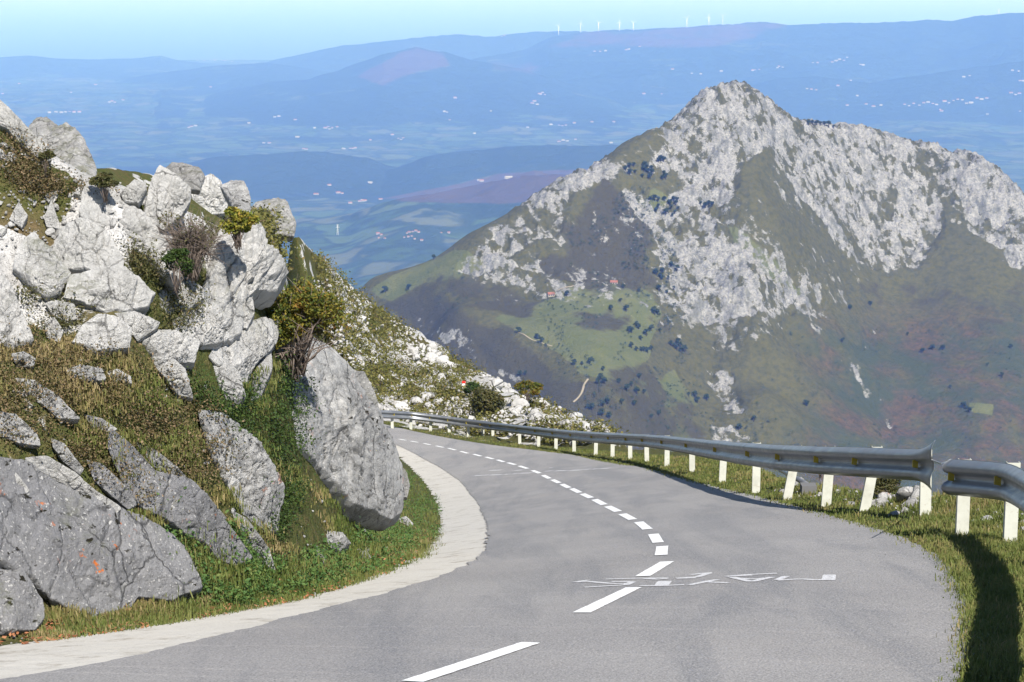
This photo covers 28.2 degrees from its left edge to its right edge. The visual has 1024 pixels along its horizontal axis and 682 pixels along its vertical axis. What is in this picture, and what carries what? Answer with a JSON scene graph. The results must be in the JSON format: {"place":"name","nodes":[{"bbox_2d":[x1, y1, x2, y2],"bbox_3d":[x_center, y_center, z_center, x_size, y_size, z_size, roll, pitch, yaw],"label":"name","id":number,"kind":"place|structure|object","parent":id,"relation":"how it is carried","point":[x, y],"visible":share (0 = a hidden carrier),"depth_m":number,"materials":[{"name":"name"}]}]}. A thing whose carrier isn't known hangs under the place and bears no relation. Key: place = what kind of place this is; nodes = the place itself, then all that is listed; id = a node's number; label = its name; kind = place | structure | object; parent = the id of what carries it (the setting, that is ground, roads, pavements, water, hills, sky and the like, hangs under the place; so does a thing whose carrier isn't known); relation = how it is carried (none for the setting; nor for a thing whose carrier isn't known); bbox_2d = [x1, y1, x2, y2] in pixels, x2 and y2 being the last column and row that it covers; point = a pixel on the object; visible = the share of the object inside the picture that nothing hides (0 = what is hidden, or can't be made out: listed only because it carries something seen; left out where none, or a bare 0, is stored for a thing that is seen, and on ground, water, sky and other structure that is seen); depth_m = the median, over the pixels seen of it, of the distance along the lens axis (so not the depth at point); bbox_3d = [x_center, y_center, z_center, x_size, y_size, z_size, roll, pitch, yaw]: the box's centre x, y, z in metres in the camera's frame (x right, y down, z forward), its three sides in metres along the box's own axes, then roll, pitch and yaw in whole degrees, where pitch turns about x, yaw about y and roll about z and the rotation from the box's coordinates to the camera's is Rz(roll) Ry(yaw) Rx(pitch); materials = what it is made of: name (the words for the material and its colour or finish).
{"place":"outdoors","nodes":[
{"label":"outdoors","id":0,"kind":"place"},
{"bbox_2d":[0,424,970,681],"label":"road","id":1,"kind":"structure","parent":0,"point":[550,544],"depth_m":14.36,"materials":[{"name":"asphalt"}]},
{"bbox_2d":[0,445,489,678],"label":"concrete gutter","id":2,"kind":"object","parent":1,"relation":"on","point":[464,535],"visible":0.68,"depth_m":15.46,"materials":[{"name":"concrete"}]},
{"bbox_2d":[403,642,537,681],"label":"road marking","id":3,"kind":"object","parent":1,"relation":"on","point":[432,674],"visible":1,"depth_m":11.44,"materials":[{"name":"paint"}]},
{"bbox_2d":[574,587,640,611],"bbox_3d":[0.704,1.872,14.807,0.130,0.354,1.727,3,11,15],"label":"road marking","id":4,"kind":"object","parent":1,"relation":"on","point":[602,602],"visible":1,"depth_m":14.74,"materials":[{"name":"paint"}]},
{"bbox_2d":[634,521,652,529],"bbox_3d":[1.548,2.180,24.146,0.123,0.444,1.855,0,10,0],"label":"road marking","id":5,"kind":"object","parent":1,"relation":"on","point":[642,525],"visible":1,"depth_m":24.07,"materials":[{"name":"paint"}]},
{"bbox_2d":[636,561,673,575],"bbox_3d":[1.216,1.928,17.306,0.133,0.290,1.372,2,11,13],"label":"road marking","id":6,"kind":"object","parent":1,"relation":"on","point":[653,569],"visible":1,"depth_m":17.26,"materials":[{"name":"paint"}]},
{"bbox_2d":[648,533,663,542],"bbox_3d":[1.503,2.062,21.360,0.119,0.347,1.493,0,10,2],"label":"road marking","id":7,"kind":"object","parent":1,"relation":"on","point":[655,538],"visible":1,"depth_m":21.32,"materials":[{"name":"paint"}]},
{"bbox_2d":[655,546,667,554],"bbox_3d":[1.423,1.990,19.401,0.121,0.265,1.171,1,11,5],"label":"road marking","id":8,"kind":"object","parent":1,"relation":"on","point":[661,550],"visible":1,"depth_m":19.36,"materials":[{"name":"paint"}]},
{"bbox_2d":[575,572,835,587],"bbox_3d":[1.510,1.872,16.172,2.070,0.265,1.005,0,10,0],"label":"road writing","id":9,"kind":"object","parent":1,"relation":"on","point":[824,577],"visible":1,"depth_m":16.01,"materials":[{"name":"paint"}]},
{"bbox_2d":[0,13,1023,290],"bbox_3d":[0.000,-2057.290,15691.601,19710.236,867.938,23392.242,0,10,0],"label":"land","id":10,"kind":"structure","parent":0,"point":[428,169],"depth_m":14489.60,"materials":[{"name":"blue"}]},
{"bbox_2d":[0,0,1023,59],"bbox_3d":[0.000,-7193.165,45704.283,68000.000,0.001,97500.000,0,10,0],"label":"sky","id":11,"kind":"structure","parent":0,"point":[191,29],"depth_m":45869.00,"materials":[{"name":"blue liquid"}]},
{"bbox_2d":[0,130,1023,681],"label":"hillside","id":12,"kind":"structure","parent":0,"point":[314,530],"depth_m":16.86,"materials":[{"name":"stone"}]},
{"bbox_2d":[9,202,27,228],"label":"rock","id":13,"kind":"object","parent":12,"relation":"on","point":[19,217],"visible":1,"depth_m":15.72,"materials":[{"name":"stone"}]},
{"bbox_2d":[0,411,39,448],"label":"rock","id":14,"kind":"object","parent":12,"relation":"on","point":[26,430],"visible":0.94,"depth_m":14.24,"materials":[{"name":"stone"}]},
{"bbox_2d":[15,472,28,492],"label":"rock","id":15,"kind":"object","parent":12,"relation":"on","point":[19,481],"visible":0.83,"depth_m":14.12,"materials":[{"name":"stone"}]},
{"bbox_2d":[0,566,44,636],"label":"rock","id":16,"kind":"object","parent":12,"relation":"on","point":[22,608],"visible":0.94,"depth_m":13.70,"materials":[{"name":"grey stone"}]},
{"bbox_2d":[11,351,35,370],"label":"rock","id":17,"kind":"object","parent":12,"relation":"on","point":[26,356],"visible":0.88,"depth_m":14.69,"materials":[{"name":"stone"}]},
{"bbox_2d":[0,100,51,162],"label":"rock","id":18,"kind":"object","parent":12,"relation":"on","point":[7,114],"visible":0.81,"depth_m":16.35,"materials":[{"name":"stone"}]},
{"bbox_2d":[37,149,56,175],"bbox_3d":[-3.666,-1.409,16.107,0.167,0.227,0.110,0,10,0],"label":"tree","id":19,"kind":"object","parent":12,"relation":"on","point":[47,154],"visible":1,"depth_m":16.08,"materials":[{"name":"green plant"}]},
{"bbox_2d":[15,378,79,423],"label":"rock","id":20,"kind":"object","parent":12,"relation":"on","point":[71,415],"visible":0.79,"depth_m":14.56,"materials":[{"name":"stone"}]},
{"bbox_2d":[44,191,57,203],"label":"rock","id":21,"kind":"object","parent":12,"relation":"on","point":[52,198],"visible":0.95,"depth_m":16.09,"materials":[{"name":"stone"}]},
{"bbox_2d":[44,200,60,229],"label":"rock","id":22,"kind":"object","parent":12,"relation":"on","point":[51,220],"visible":0.99,"depth_m":15.88,"materials":[{"name":"stone"}]},
{"bbox_2d":[44,317,63,341],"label":"rock","id":23,"kind":"object","parent":12,"relation":"on","point":[53,326],"visible":0.91,"depth_m":15.12,"materials":[{"name":"stone"}]},
{"bbox_2d":[12,272,106,336],"bbox_3d":[-3.447,-0.264,15.340,0.811,0.488,0.767,-4,11,-19],"label":"ground cover","id":24,"kind":"object","parent":12,"relation":"on","point":[53,310],"visible":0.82,"depth_m":15.26,"materials":[{"name":"green plant"}]},
{"bbox_2d":[0,122,119,204],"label":"ground cover","id":25,"kind":"object","parent":12,"relation":"on","point":[38,174],"visible":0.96,"depth_m":16.13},
{"bbox_2d":[46,300,76,324],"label":"rock","id":26,"kind":"object","parent":12,"relation":"on","point":[50,304],"visible":0.83,"depth_m":15.30,"materials":[{"name":"stone"}]},
{"bbox_2d":[28,117,96,175],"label":"rock","id":27,"kind":"object","parent":12,"relation":"on","point":[69,142],"visible":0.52,"depth_m":61.54,"materials":[{"name":"stone"}]},
{"bbox_2d":[51,438,83,474],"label":"rock","id":28,"kind":"object","parent":12,"relation":"on","point":[61,453],"visible":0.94,"depth_m":14.53,"materials":[{"name":"stone"}]},
{"bbox_2d":[25,455,120,512],"bbox_3d":[-3.134,1.044,14.565,0.761,0.572,0.165,-9,14,-41],"label":"rock","id":29,"kind":"object","parent":12,"relation":"on","point":[50,467],"visible":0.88,"depth_m":14.44,"materials":[{"name":"stone"}]},
{"bbox_2d":[65,364,105,385],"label":"rock","id":30,"kind":"object","parent":12,"relation":"on","point":[98,380],"visible":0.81,"depth_m":14.92,"materials":[{"name":"stone"}]},
{"bbox_2d":[52,217,124,273],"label":"rock","id":31,"kind":"object","parent":12,"relation":"on","point":[80,245],"visible":0.8,"depth_m":15.65,"materials":[{"name":"stone"}]},
{"bbox_2d":[0,315,179,514],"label":"ground cover","id":32,"kind":"object","parent":12,"relation":"on","point":[58,393],"visible":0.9,"depth_m":14.63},
{"bbox_2d":[84,414,116,434],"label":"rock","id":33,"kind":"object","parent":12,"relation":"on","point":[103,422],"visible":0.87,"depth_m":14.89,"materials":[{"name":"stone"}]},
{"bbox_2d":[0,457,202,615],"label":"rock","id":34,"kind":"object","parent":12,"relation":"on","point":[60,543],"visible":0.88,"depth_m":14.40,"materials":[{"name":"grey stone"}]},
{"bbox_2d":[71,313,131,354],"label":"rock","id":35,"kind":"object","parent":12,"relation":"on","point":[105,327],"visible":0.82,"depth_m":15.18,"materials":[{"name":"stone"}]},
{"bbox_2d":[88,171,119,204],"bbox_3d":[-3.172,-1.198,15.966,0.323,0.269,0.199,0,10,0],"label":"tree","id":36,"kind":"object","parent":12,"relation":"on","point":[100,180],"visible":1,"depth_m":15.92,"materials":[{"name":"green plant"}]},
{"bbox_2d":[64,266,154,314],"bbox_3d":[-3.097,-0.343,15.614,0.718,0.454,0.441,-5,12,-27],"label":"rock","id":37,"kind":"object","parent":12,"relation":"on","point":[95,287],"visible":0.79,"depth_m":15.46,"materials":[{"name":"stone"}]},
{"bbox_2d":[110,266,137,306],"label":"rock","id":38,"kind":"object","parent":37,"relation":"on","point":[124,279],"visible":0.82,"depth_m":15.52,"materials":[{"name":"stone"}]},
{"bbox_2d":[87,460,136,509],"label":"rock","id":39,"kind":"object","parent":12,"relation":"on","point":[112,491],"visible":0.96,"depth_m":14.85,"materials":[{"name":"grey stone"}]},
{"bbox_2d":[108,369,131,386],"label":"rock","id":40,"kind":"object","parent":12,"relation":"on","point":[125,376],"visible":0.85,"depth_m":15.19,"materials":[{"name":"stone"}]},
{"bbox_2d":[78,182,182,291],"bbox_3d":[-2.992,-0.821,16.171,0.774,0.894,0.515,0,10,0],"label":"rock","id":41,"kind":"object","parent":12,"relation":"on","point":[139,222],"visible":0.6,"depth_m":16.07,"materials":[{"name":"stone"}]},
{"bbox_2d":[120,179,146,208],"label":"rock","id":42,"kind":"object","parent":12,"relation":"on","point":[134,192],"visible":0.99,"depth_m":16.16,"materials":[{"name":"stone"}]},
{"bbox_2d":[115,311,159,342],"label":"rock","id":43,"kind":"object","parent":12,"relation":"on","point":[142,326],"visible":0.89,"depth_m":15.53,"materials":[{"name":"stone"}]},
{"bbox_2d":[36,332,247,510],"bbox_3d":[-2.777,0.658,15.638,0.908,1.616,2.264,7,13,35],"label":"ground cover","id":44,"kind":"object","parent":12,"relation":"on","point":[150,427],"visible":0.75,"depth_m":15.44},
{"bbox_2d":[144,165,190,232],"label":"rock","id":45,"kind":"object","parent":12,"relation":"on","point":[169,190],"visible":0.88,"depth_m":16.49,"materials":[{"name":"stone"}]},
{"bbox_2d":[141,329,199,369],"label":"rock","id":46,"kind":"object","parent":12,"relation":"on","point":[168,345],"visible":0.88,"depth_m":15.81,"materials":[{"name":"stone"}]},
{"bbox_2d":[151,358,192,400],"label":"rock","id":47,"kind":"object","parent":12,"relation":"on","point":[179,370],"visible":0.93,"depth_m":15.86,"materials":[{"name":"stone"}]},
{"bbox_2d":[161,248,196,297],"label":"bush","id":48,"kind":"object","parent":12,"relation":"on","point":[176,260],"visible":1,"depth_m":15.80,"materials":[{"name":"green plant"}]},
{"bbox_2d":[108,429,251,564],"bbox_3d":[-2.540,1.230,15.672,0.313,1.439,1.655,6,12,28],"label":"rock","id":49,"kind":"object","parent":12,"relation":"on","point":[198,503],"visible":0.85,"depth_m":15.49,"materials":[{"name":"grey stone"}]},
{"bbox_2d":[137,442,186,477],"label":"rock","id":50,"kind":"object","parent":49,"relation":"on","point":[155,459],"visible":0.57,"depth_m":15.49,"materials":[{"name":"stone"}]},
{"bbox_2d":[149,285,217,333],"bbox_3d":[-2.678,-0.241,16.152,0.666,0.446,1.026,0,10,0],"label":"ground cover","id":51,"kind":"object","parent":12,"relation":"on","point":[174,299],"visible":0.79,"depth_m":16.11,"materials":[{"name":"green plant"}]},
{"bbox_2d":[166,162,204,194],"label":"rock","id":52,"kind":"object","parent":12,"relation":"on","point":[192,177],"visible":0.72,"depth_m":33.77,"materials":[{"name":"stone"}]},
{"bbox_2d":[169,277,203,311],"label":"rock","id":53,"kind":"object","parent":12,"relation":"on","point":[190,283],"visible":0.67,"depth_m":16.32,"materials":[{"name":"stone"}]},
{"bbox_2d":[147,200,242,282],"bbox_3d":[-2.523,-0.794,16.214,0.801,0.685,0.586,0,10,0],"label":"bush","id":54,"kind":"object","parent":12,"relation":"on","point":[195,241],"visible":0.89,"depth_m":16.16,"materials":[{"name":"brown plant"}]},
{"bbox_2d":[11,356,396,638],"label":"stones","id":55,"kind":"object","parent":12,"relation":"on","point":[232,511],"visible":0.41,"depth_m":16.23,"materials":[{"name":"stone"}]},
{"bbox_2d":[173,300,244,349],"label":"rock","id":56,"kind":"object","parent":12,"relation":"on","point":[209,334],"visible":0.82,"depth_m":16.60,"materials":[{"name":"stone"}]},
{"bbox_2d":[191,173,228,218],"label":"rock","id":57,"kind":"object","parent":12,"relation":"on","point":[210,198],"visible":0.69,"depth_m":65.71,"materials":[{"name":"stone"}]},
{"bbox_2d":[0,323,435,640],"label":"turf","id":58,"kind":"structure","parent":12,"relation":"on","point":[73,613],"depth_m":15.29,"materials":[{"name":"green plant"}]},
{"bbox_2d":[0,270,33,349],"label":"rock","id":59,"kind":"object","parent":58,"relation":"on","point":[10,307],"visible":0.94,"depth_m":14.91,"materials":[{"name":"stone"}]},
{"bbox_2d":[0,523,438,643],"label":"fallen leaves","id":60,"kind":"object","parent":12,"relation":"on","point":[51,628],"visible":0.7,"depth_m":14.20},
{"bbox_2d":[213,358,245,410],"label":"rock","id":61,"kind":"object","parent":12,"relation":"on","point":[229,375],"visible":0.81,"depth_m":16.74,"materials":[{"name":"stone"}]},
{"bbox_2d":[220,180,250,214],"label":"rock","id":62,"kind":"object","parent":12,"relation":"on","point":[235,193],"visible":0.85,"depth_m":32.88,"materials":[{"name":"stone"}]},
{"bbox_2d":[34,473,444,640],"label":"verge grass","id":63,"kind":"structure","parent":12,"relation":"on","point":[187,609],"depth_m":16.18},
{"bbox_2d":[218,204,262,253],"bbox_3d":[-2.216,-0.933,16.639,0.397,0.445,0.286,-4,11,-22],"label":"bush","id":64,"kind":"object","parent":12,"relation":"on","point":[238,223],"visible":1,"depth_m":16.59,"materials":[{"name":"green plant"}]},
{"bbox_2d":[198,410,284,533],"bbox_3d":[-2.224,1.096,16.858,0.338,1.336,1.290,5,11,23],"label":"rock","id":65,"kind":"object","parent":12,"relation":"on","point":[258,488],"visible":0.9,"depth_m":16.72,"materials":[{"name":"stone"}]},
{"bbox_2d":[209,317,279,384],"bbox_3d":[-2.266,0.140,17.412,0.267,0.606,1.724,3,11,13],"label":"rock","id":66,"kind":"object","parent":12,"relation":"on","point":[249,350],"visible":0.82,"depth_m":17.25,"materials":[{"name":"stone"}]},
{"bbox_2d":[202,222,288,344],"bbox_3d":[-2.372,-0.477,17.273,0.457,1.103,1.722,4,11,22],"label":"rock","id":67,"kind":"object","parent":12,"relation":"on","point":[257,263],"visible":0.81,"depth_m":17.16,"materials":[{"name":"stone"}]},
{"bbox_2d":[244,295,254,330],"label":"rock","id":68,"kind":"object","parent":12,"relation":"on","point":[249,311],"visible":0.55,"depth_m":17.28,"materials":[{"name":"stone"}]},
{"bbox_2d":[231,510,274,569],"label":"rock","id":69,"kind":"object","parent":12,"relation":"on","point":[261,544],"visible":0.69,"depth_m":16.68,"materials":[{"name":"stone"}]},
{"bbox_2d":[186,350,325,546],"bbox_3d":[-2.101,0.806,17.759,0.894,1.890,3.662,2,11,8],"label":"ground cover","id":70,"kind":"object","parent":12,"relation":"on","point":[292,488],"visible":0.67,"depth_m":17.57,"materials":[{"name":"green plant"}]},
{"bbox_2d":[251,354,272,400],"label":"rock","id":71,"kind":"object","parent":12,"relation":"on","point":[267,361],"visible":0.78,"depth_m":17.49,"materials":[{"name":"stone"}]},
{"bbox_2d":[252,197,295,241],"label":"rock","id":72,"kind":"object","parent":12,"relation":"on","point":[286,214],"visible":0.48,"depth_m":75.25,"materials":[{"name":"stone"}]},
{"bbox_2d":[152,470,444,606],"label":"weeds","id":73,"kind":"object","parent":12,"relation":"on","point":[313,551],"visible":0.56,"depth_m":17.46,"materials":[{"name":"green plant"}]},
{"bbox_2d":[265,274,355,382],"bbox_3d":[-2.042,-0.157,18.288,1.294,1.046,0.814,0,10,0],"label":"bush","id":74,"kind":"object","parent":12,"relation":"on","point":[308,313],"visible":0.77,"depth_m":18.19,"materials":[{"name":"green plant"}]},
{"bbox_2d":[325,530,350,553],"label":"rock","id":75,"kind":"object","parent":12,"relation":"on","point":[341,537],"visible":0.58,"depth_m":19.22,"materials":[{"name":"stone"}]},
{"bbox_2d":[292,335,404,530],"bbox_3d":[-1.812,1.158,20.321,0.677,2.528,4.557,2,11,10],"label":"rock","id":76,"kind":"object","parent":12,"relation":"on","point":[357,463],"visible":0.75,"depth_m":20.24,"materials":[{"name":"stone"}]},
{"bbox_2d":[355,371,378,407],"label":"rock","id":77,"kind":"object","parent":12,"relation":"on","point":[363,380],"visible":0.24,"depth_m":22.67,"materials":[{"name":"stone"}]},
{"bbox_2d":[392,401,410,410],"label":"rock","id":78,"kind":"object","parent":12,"relation":"on","point":[398,404],"visible":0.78,"depth_m":94.86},
{"bbox_2d":[403,468,409,499],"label":"rock","id":79,"kind":"object","parent":12,"relation":"on","point":[406,485],"visible":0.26,"depth_m":22.53,"materials":[{"name":"stone"}]},
{"bbox_2d":[405,346,419,355],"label":"rock","id":80,"kind":"object","parent":12,"relation":"on","point":[413,350],"visible":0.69,"depth_m":112.00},
{"bbox_2d":[410,396,422,405],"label":"rock","id":81,"kind":"object","parent":12,"relation":"on","point":[414,400],"visible":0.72,"depth_m":97.26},
{"bbox_2d":[250,202,630,443],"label":"tussocks","id":82,"kind":"object","parent":12,"relation":"on","point":[278,241],"visible":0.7,"depth_m":99.18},
{"bbox_2d":[435,357,449,365],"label":"rock","id":83,"kind":"object","parent":12,"relation":"on","point":[440,360],"visible":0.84,"depth_m":112.59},
{"bbox_2d":[460,381,479,395],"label":"bush","id":84,"kind":"object","parent":12,"relation":"on","point":[471,386],"visible":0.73,"depth_m":97.51,"materials":[{"name":"green plant"}]},
{"bbox_2d":[461,385,509,416],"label":"bush","id":85,"kind":"object","parent":12,"relation":"on","point":[482,399],"visible":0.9,"depth_m":89.21,"materials":[{"name":"green plant"}]},
{"bbox_2d":[483,378,503,391],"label":"rock","id":86,"kind":"object","parent":12,"relation":"on","point":[497,383],"visible":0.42,"depth_m":100.39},
{"bbox_2d":[0,137,1021,526],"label":"rubble","id":87,"kind":"object","parent":12,"relation":"on","point":[388,399],"visible":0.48,"depth_m":95.66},
{"bbox_2d":[13,231,70,301],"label":"rock","id":88,"kind":"object","parent":87,"relation":"on","point":[37,261],"visible":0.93,"depth_m":15.40,"materials":[{"name":"stone"}]},
{"bbox_2d":[108,232,214,298],"bbox_3d":[-2.773,-0.571,16.192,0.586,0.664,1.188,7,13,34],"label":"ground cover","id":89,"kind":"object","parent":87,"relation":"on","point":[149,269],"visible":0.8,"depth_m":15.93,"materials":[{"name":"green plant"}]},
{"bbox_2d":[511,398,529,408],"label":"rock","id":90,"kind":"object","parent":12,"relation":"on","point":[519,401],"visible":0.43,"depth_m":89.95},
{"bbox_2d":[513,379,543,400],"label":"bush","id":91,"kind":"object","parent":12,"relation":"on","point":[523,387],"visible":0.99,"depth_m":91.53,"materials":[{"name":"green plant"}]},
{"bbox_2d":[528,413,548,424],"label":"rock","id":92,"kind":"object","parent":12,"relation":"on","point":[532,416],"visible":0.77,"depth_m":80.29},
{"bbox_2d":[567,412,582,421],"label":"rock","id":93,"kind":"object","parent":12,"relation":"on","point":[575,414],"visible":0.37,"depth_m":81.38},
{"bbox_2d":[384,421,1023,681],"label":"verge grass","id":94,"kind":"structure","parent":12,"relation":"on","point":[736,471],"depth_m":24.95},
{"bbox_2d":[381,410,934,517],"bbox_3d":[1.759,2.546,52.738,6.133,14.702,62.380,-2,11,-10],"label":"guardrail","id":95,"kind":"object","parent":94,"relation":"on","point":[871,464],"visible":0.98,"depth_m":26.65,"materials":[{"name":"metal"}]},
{"bbox_2d":[778,470,808,482],"bbox_3d":[3.959,1.910,28.750,0.066,0.470,2.479,0,10,-1],"label":"metal pole","id":96,"kind":"object","parent":12,"relation":"on","point":[799,480],"visible":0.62,"depth_m":28.19,"materials":[{"name":"metal"}]},
{"bbox_2d":[800,483,816,493],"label":"concrete block","id":97,"kind":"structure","parent":12,"relation":"on","point":[808,487],"depth_m":27.31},
{"bbox_2d":[871,497,888,505],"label":"rock","id":98,"kind":"object","parent":12,"relation":"on","point":[880,500],"visible":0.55,"depth_m":23.53,"materials":[{"name":"stone"}]},
{"bbox_2d":[860,478,901,495],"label":"bush","id":99,"kind":"object","parent":12,"relation":"on","point":[889,486],"visible":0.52,"depth_m":24.41,"materials":[{"name":"green plant"}]},
{"bbox_2d":[895,486,912,502],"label":"rock","id":100,"kind":"object","parent":12,"relation":"on","point":[902,493],"visible":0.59,"depth_m":23.19,"materials":[{"name":"stone"}]},
{"bbox_2d":[904,497,917,506],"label":"rock","id":101,"kind":"object","parent":12,"relation":"on","point":[911,500],"visible":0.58,"depth_m":22.74,"materials":[{"name":"stone"}]},
{"bbox_2d":[907,485,918,499],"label":"rock","id":102,"kind":"object","parent":12,"relation":"on","point":[915,493],"visible":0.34,"depth_m":23.04,"materials":[{"name":"stone"}]},
{"bbox_2d":[912,492,1023,681],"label":"verge grass","id":103,"kind":"structure","parent":12,"relation":"on","point":[992,662],"depth_m":14.86,"materials":[{"name":"plant"}]},
{"bbox_2d":[941,458,1023,543],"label":"guardrail","id":104,"kind":"object","parent":12,"relation":"on","point":[967,480],"visible":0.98,"depth_m":18.11,"materials":[{"name":"metal"}]},
{"bbox_2d":[359,80,1023,495],"bbox_3d":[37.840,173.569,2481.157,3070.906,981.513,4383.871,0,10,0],"label":"mountain","id":105,"kind":"structure","parent":0,"point":[805,232],"depth_m":2165.68,"materials":[{"name":"stone"}]},
{"bbox_2d":[427,185,1023,473],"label":"scrub","id":106,"kind":"object","parent":105,"relation":"on","point":[596,284],"visible":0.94,"depth_m":2079.20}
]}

